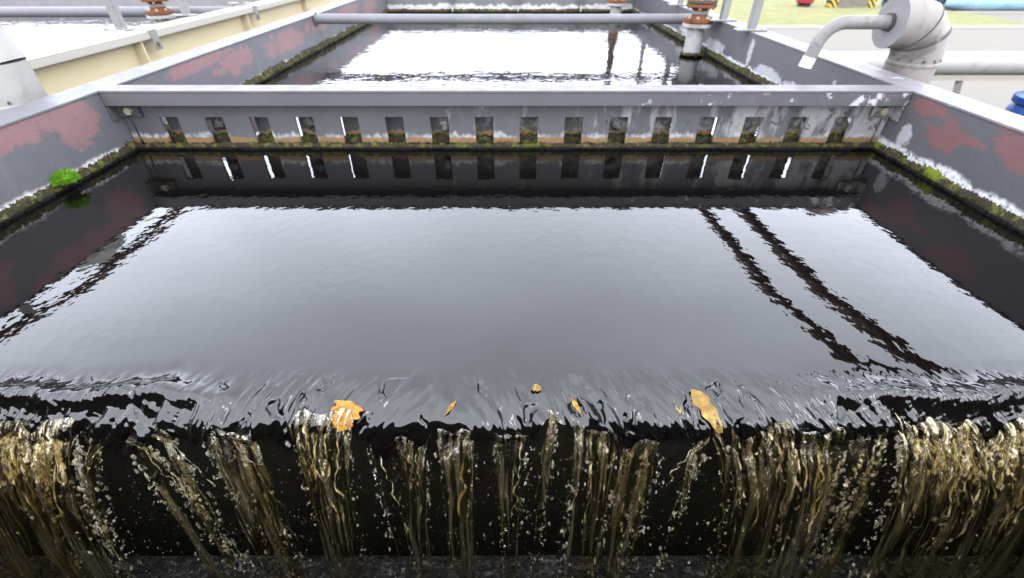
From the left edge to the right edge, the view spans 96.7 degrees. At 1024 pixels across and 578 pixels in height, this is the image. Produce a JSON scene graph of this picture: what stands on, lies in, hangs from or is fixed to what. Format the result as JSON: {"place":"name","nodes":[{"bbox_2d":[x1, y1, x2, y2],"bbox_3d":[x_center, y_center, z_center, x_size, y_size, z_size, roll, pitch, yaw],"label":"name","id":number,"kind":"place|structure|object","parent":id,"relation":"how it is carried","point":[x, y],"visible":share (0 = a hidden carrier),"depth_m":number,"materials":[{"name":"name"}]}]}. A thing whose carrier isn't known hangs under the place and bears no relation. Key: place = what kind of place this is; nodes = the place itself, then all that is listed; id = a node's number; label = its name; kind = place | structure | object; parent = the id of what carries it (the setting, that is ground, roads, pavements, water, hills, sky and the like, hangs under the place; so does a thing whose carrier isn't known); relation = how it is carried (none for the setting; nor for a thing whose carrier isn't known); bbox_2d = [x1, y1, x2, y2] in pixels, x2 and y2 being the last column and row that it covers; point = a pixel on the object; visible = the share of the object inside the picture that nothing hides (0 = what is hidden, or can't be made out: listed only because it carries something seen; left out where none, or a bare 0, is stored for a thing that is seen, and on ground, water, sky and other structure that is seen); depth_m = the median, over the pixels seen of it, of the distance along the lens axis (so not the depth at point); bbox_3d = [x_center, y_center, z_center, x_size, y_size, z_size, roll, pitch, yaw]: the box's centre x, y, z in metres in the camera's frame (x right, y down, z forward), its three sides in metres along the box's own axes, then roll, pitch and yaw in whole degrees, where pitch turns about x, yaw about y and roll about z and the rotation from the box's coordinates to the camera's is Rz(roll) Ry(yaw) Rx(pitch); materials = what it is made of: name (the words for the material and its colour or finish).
{"place":"outdoors","nodes":[
{"label":"outdoors","id":0,"kind":"place"},
{"bbox_2d":[0,17,185,52],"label":"pool water","id":1,"kind":"structure","parent":0,"point":[28,34],"depth_m":6.95,"materials":[{"name":"black liquid"}]},
{"bbox_2d":[140,0,175,23],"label":"flanged riser","id":2,"kind":"object","parent":1,"relation":"in","point":[158,11],"visible":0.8,"depth_m":5.60,"materials":[{"name":"metal"}]},
{"bbox_2d":[0,149,1023,459],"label":"pool water","id":3,"kind":"structure","parent":0,"point":[626,297],"depth_m":1.61,"materials":[{"name":"black liquid"}]},
{"bbox_2d":[331,400,363,431],"bbox_3d":[-0.459,0.354,1.269,0.094,0.048,0.074,0,37,0],"label":"leaf","id":4,"kind":"object","parent":3,"relation":"on","point":[354,408],"visible":1,"depth_m":1.26,"materials":[{"name":"orange plant"}]},
{"bbox_2d":[444,401,455,415],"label":"leaf","id":5,"kind":"object","parent":3,"relation":"on","point":[452,405],"visible":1,"depth_m":1.27,"materials":[{"name":"orange plant"}]},
{"bbox_2d":[532,384,541,391],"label":"leaf","id":6,"kind":"object","parent":3,"relation":"on","point":[536,387],"visible":1,"depth_m":1.31,"materials":[{"name":"yellow plant"}]},
{"bbox_2d":[570,397,581,413],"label":"leaf","id":7,"kind":"object","parent":3,"relation":"on","point":[574,403],"visible":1,"depth_m":1.28,"materials":[{"name":"orange plant"}]},
{"bbox_2d":[691,389,722,433],"bbox_3d":[0.542,0.344,1.278,0.052,0.062,0.125,-15,40,-19],"label":"leaf","id":8,"kind":"object","parent":3,"relation":"on","point":[702,403],"visible":1,"depth_m":1.27,"materials":[{"name":"orange plant"}]},
{"bbox_2d":[0,554,1023,577],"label":"trough water","id":9,"kind":"structure","parent":0,"point":[162,566],"depth_m":1.53,"materials":[{"name":"black liquid"}]},
{"bbox_2d":[0,408,1023,577],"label":"falling water","id":10,"kind":"structure","parent":9,"relation":"on","point":[53,547],"depth_m":1.29,"materials":[{"name":"beige liquid"}]},
{"bbox_2d":[0,426,1023,577],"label":"water drops","id":11,"kind":"object","parent":9,"relation":"on","point":[77,463],"visible":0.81,"depth_m":1.34,"materials":[{"name":"brown"}]},
{"bbox_2d":[206,13,844,135],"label":"pool water","id":12,"kind":"structure","parent":0,"point":[508,54],"depth_m":5.02,"materials":[{"name":"black liquid"}]},
{"bbox_2d":[607,0,625,13],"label":"flanged riser","id":13,"kind":"object","parent":12,"relation":"in","point":[615,6],"visible":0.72,"depth_m":7.75,"materials":[{"name":"metal"}]},
{"bbox_2d":[680,0,717,57],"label":"flanged riser","id":14,"kind":"object","parent":12,"relation":"in","point":[697,23],"visible":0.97,"depth_m":4.87,"materials":[{"name":"metal"}]},
{"bbox_2d":[684,0,1023,24],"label":"grass","id":15,"kind":"structure","parent":0,"point":[785,12],"depth_m":23.79,"materials":[{"name":"green plant"}]},
{"bbox_2d":[767,13,1023,109],"bbox_3d":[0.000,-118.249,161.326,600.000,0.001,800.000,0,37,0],"label":"pavement","id":16,"kind":"structure","parent":0,"point":[999,94],"depth_m":17.34,"materials":[{"name":"concrete"}]},
{"bbox_2d":[0,25,48,110],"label":"lagged elbow","id":17,"kind":"object","parent":16,"relation":"on","point":[20,83],"visible":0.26,"depth_m":2.49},
{"bbox_2d":[0,0,340,94],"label":"cream tank","id":18,"kind":"object","parent":16,"relation":"on","point":[57,69],"visible":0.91,"depth_m":4.54,"materials":[{"name":"paint"}]},
{"bbox_2d":[98,0,135,30],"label":"handrail","id":19,"kind":"object","parent":18,"relation":"on","point":[115,14],"visible":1,"depth_m":4.24,"materials":[{"name":"metal"}]},
{"bbox_2d":[0,5,234,16],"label":"cross pipe","id":20,"kind":"object","parent":18,"relation":"attached to","point":[64,11],"visible":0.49,"depth_m":5.91,"materials":[{"name":"grey metal"}]},
{"bbox_2d":[168,0,250,15],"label":"handrail","id":21,"kind":"object","parent":18,"relation":"on","point":[184,7],"visible":1,"depth_m":5.13,"materials":[{"name":"metal"}]},
{"bbox_2d":[0,0,387,210],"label":"tank wall","id":22,"kind":"structure","parent":16,"relation":"on","point":[44,138],"depth_m":2.60,"materials":[{"name":"grey paint"}]},
{"bbox_2d":[47,168,82,185],"bbox_3d":[-2.260,-0.571,2.287,0.134,0.074,0.159,0,37,0],"label":"moss tuft","id":23,"kind":"object","parent":22,"relation":"attached to","point":[66,177],"visible":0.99,"depth_m":2.28,"materials":[{"name":"green plant"}]},
{"bbox_2d":[0,139,139,226],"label":"moss","id":24,"kind":"object","parent":22,"relation":"attached to","point":[22,206],"visible":0.71,"depth_m":2.28,"materials":[{"name":"green plant"}]},
{"bbox_2d":[164,7,388,132],"bbox_3d":[-2.271,-3.043,5.660,0.037,0.160,7.100,0,37,0],"label":"moss","id":25,"kind":"object","parent":22,"relation":"attached to","point":[271,72],"visible":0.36,"depth_m":4.86,"materials":[{"name":"green plant"}]},
{"bbox_2d":[313,12,689,25],"bbox_3d":[-0.035,-3.133,5.279,4.478,0.140,0.140,0,37,0],"label":"cross pipe","id":26,"kind":"object","parent":22,"relation":"attached to","point":[521,19],"visible":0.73,"depth_m":5.24,"materials":[{"name":"grey metal"}]},
{"bbox_2d":[97,85,913,144],"bbox_3d":[-0.035,-0.958,2.727,4.506,0.479,0.194,0,37,0],"label":"slotted baffle","id":27,"kind":"object","parent":22,"relation":"attached to","point":[509,114],"visible":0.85,"depth_m":2.65,"materials":[{"name":"paint"}]},
{"bbox_2d":[168,132,843,144],"bbox_3d":[-0.035,-0.908,2.834,4.490,0.147,0.032,0,37,0],"label":"moss","id":28,"kind":"object","parent":27,"relation":"attached to","point":[527,138],"visible":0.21,"depth_m":2.82,"materials":[{"name":"plant"}]},
{"bbox_2d":[138,141,875,149],"bbox_3d":[-0.035,-0.864,2.777,4.490,0.077,0.017,0,37,0],"label":"moss","id":29,"kind":"object","parent":27,"relation":"attached to","point":[376,145],"visible":0.88,"depth_m":2.77,"materials":[{"name":"plant"}]},
{"bbox_2d":[0,418,1023,556],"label":"weir wall","id":30,"kind":"structure","parent":22,"relation":"attached to","point":[116,472],"depth_m":1.54,"materials":[{"name":"black concrete"}]},
{"bbox_2d":[387,0,632,12],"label":"end wall","id":31,"kind":"structure","parent":16,"relation":"on","point":[493,4],"depth_m":8.34,"materials":[{"name":"paint"}]},
{"bbox_2d":[389,8,630,12],"bbox_3d":[-0.035,-5.114,8.400,4.490,0.132,0.029,0,37,0],"label":"moss","id":32,"kind":"object","parent":31,"relation":"attached to","point":[521,10],"visible":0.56,"depth_m":8.39,"materials":[{"name":"plant"}]},
{"bbox_2d":[796,0,813,6],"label":"road marker","id":33,"kind":"object","parent":16,"relation":"on","point":[804,3],"visible":0.81,"depth_m":26.54,"materials":[{"name":"red plastic"}]},
{"bbox_2d":[633,0,1023,218],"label":"tank wall","id":34,"kind":"structure","parent":16,"relation":"on","point":[975,146],"depth_m":2.47,"materials":[{"name":"grey paint"}]},
{"bbox_2d":[668,0,737,20],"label":"handrail","id":35,"kind":"object","parent":34,"relation":"on","point":[725,10],"visible":0.77,"depth_m":4.79,"materials":[{"name":"metal"}]},
{"bbox_2d":[631,8,848,133],"bbox_3d":[2.202,-3.042,5.661,0.035,0.165,7.100,0,37,0],"label":"moss","id":36,"kind":"object","parent":34,"relation":"attached to","point":[748,74],"visible":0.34,"depth_m":4.68,"materials":[{"name":"green plant"}]},
{"bbox_2d":[733,0,767,30],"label":"handrail","id":37,"kind":"object","parent":34,"relation":"on","point":[755,13],"visible":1,"depth_m":4.23,"materials":[{"name":"metal"}]},
{"bbox_2d":[872,142,1023,235],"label":"moss","id":38,"kind":"object","parent":34,"relation":"attached to","point":[987,207],"visible":0.74,"depth_m":2.26,"materials":[{"name":"green plant"}]},
{"bbox_2d":[824,0,876,7],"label":"concrete barrier","id":39,"kind":"object","parent":16,"relation":"on","point":[850,3],"visible":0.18,"depth_m":26.15,"materials":[{"name":"concrete"}]},
{"bbox_2d":[798,0,951,83],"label":"lagged elbow","id":40,"kind":"object","parent":16,"relation":"on","point":[913,36],"visible":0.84,"depth_m":2.89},
{"bbox_2d":[757,11,1023,28],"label":"kerb strip","id":41,"kind":"object","parent":16,"relation":"on","point":[953,26],"depth_m":20.53,"materials":[{"name":"concrete"}]},
{"bbox_2d":[831,51,1023,94],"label":"lagged pipe","id":42,"kind":"object","parent":16,"relation":"on","point":[959,68],"visible":0.4,"depth_m":4.75,"materials":[{"name":"metal"}]},
{"bbox_2d":[934,0,1023,10],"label":"wrapped bundle","id":43,"kind":"object","parent":16,"relation":"on","point":[983,5],"visible":0.81,"depth_m":25.43,"materials":[{"name":"blue plastic"}]},
{"bbox_2d":[1005,91,1023,115],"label":"barrel","id":44,"kind":"object","parent":16,"relation":"on","point":[1016,105],"visible":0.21,"depth_m":4.42,"materials":[{"name":"blue plastic"}]}
]}

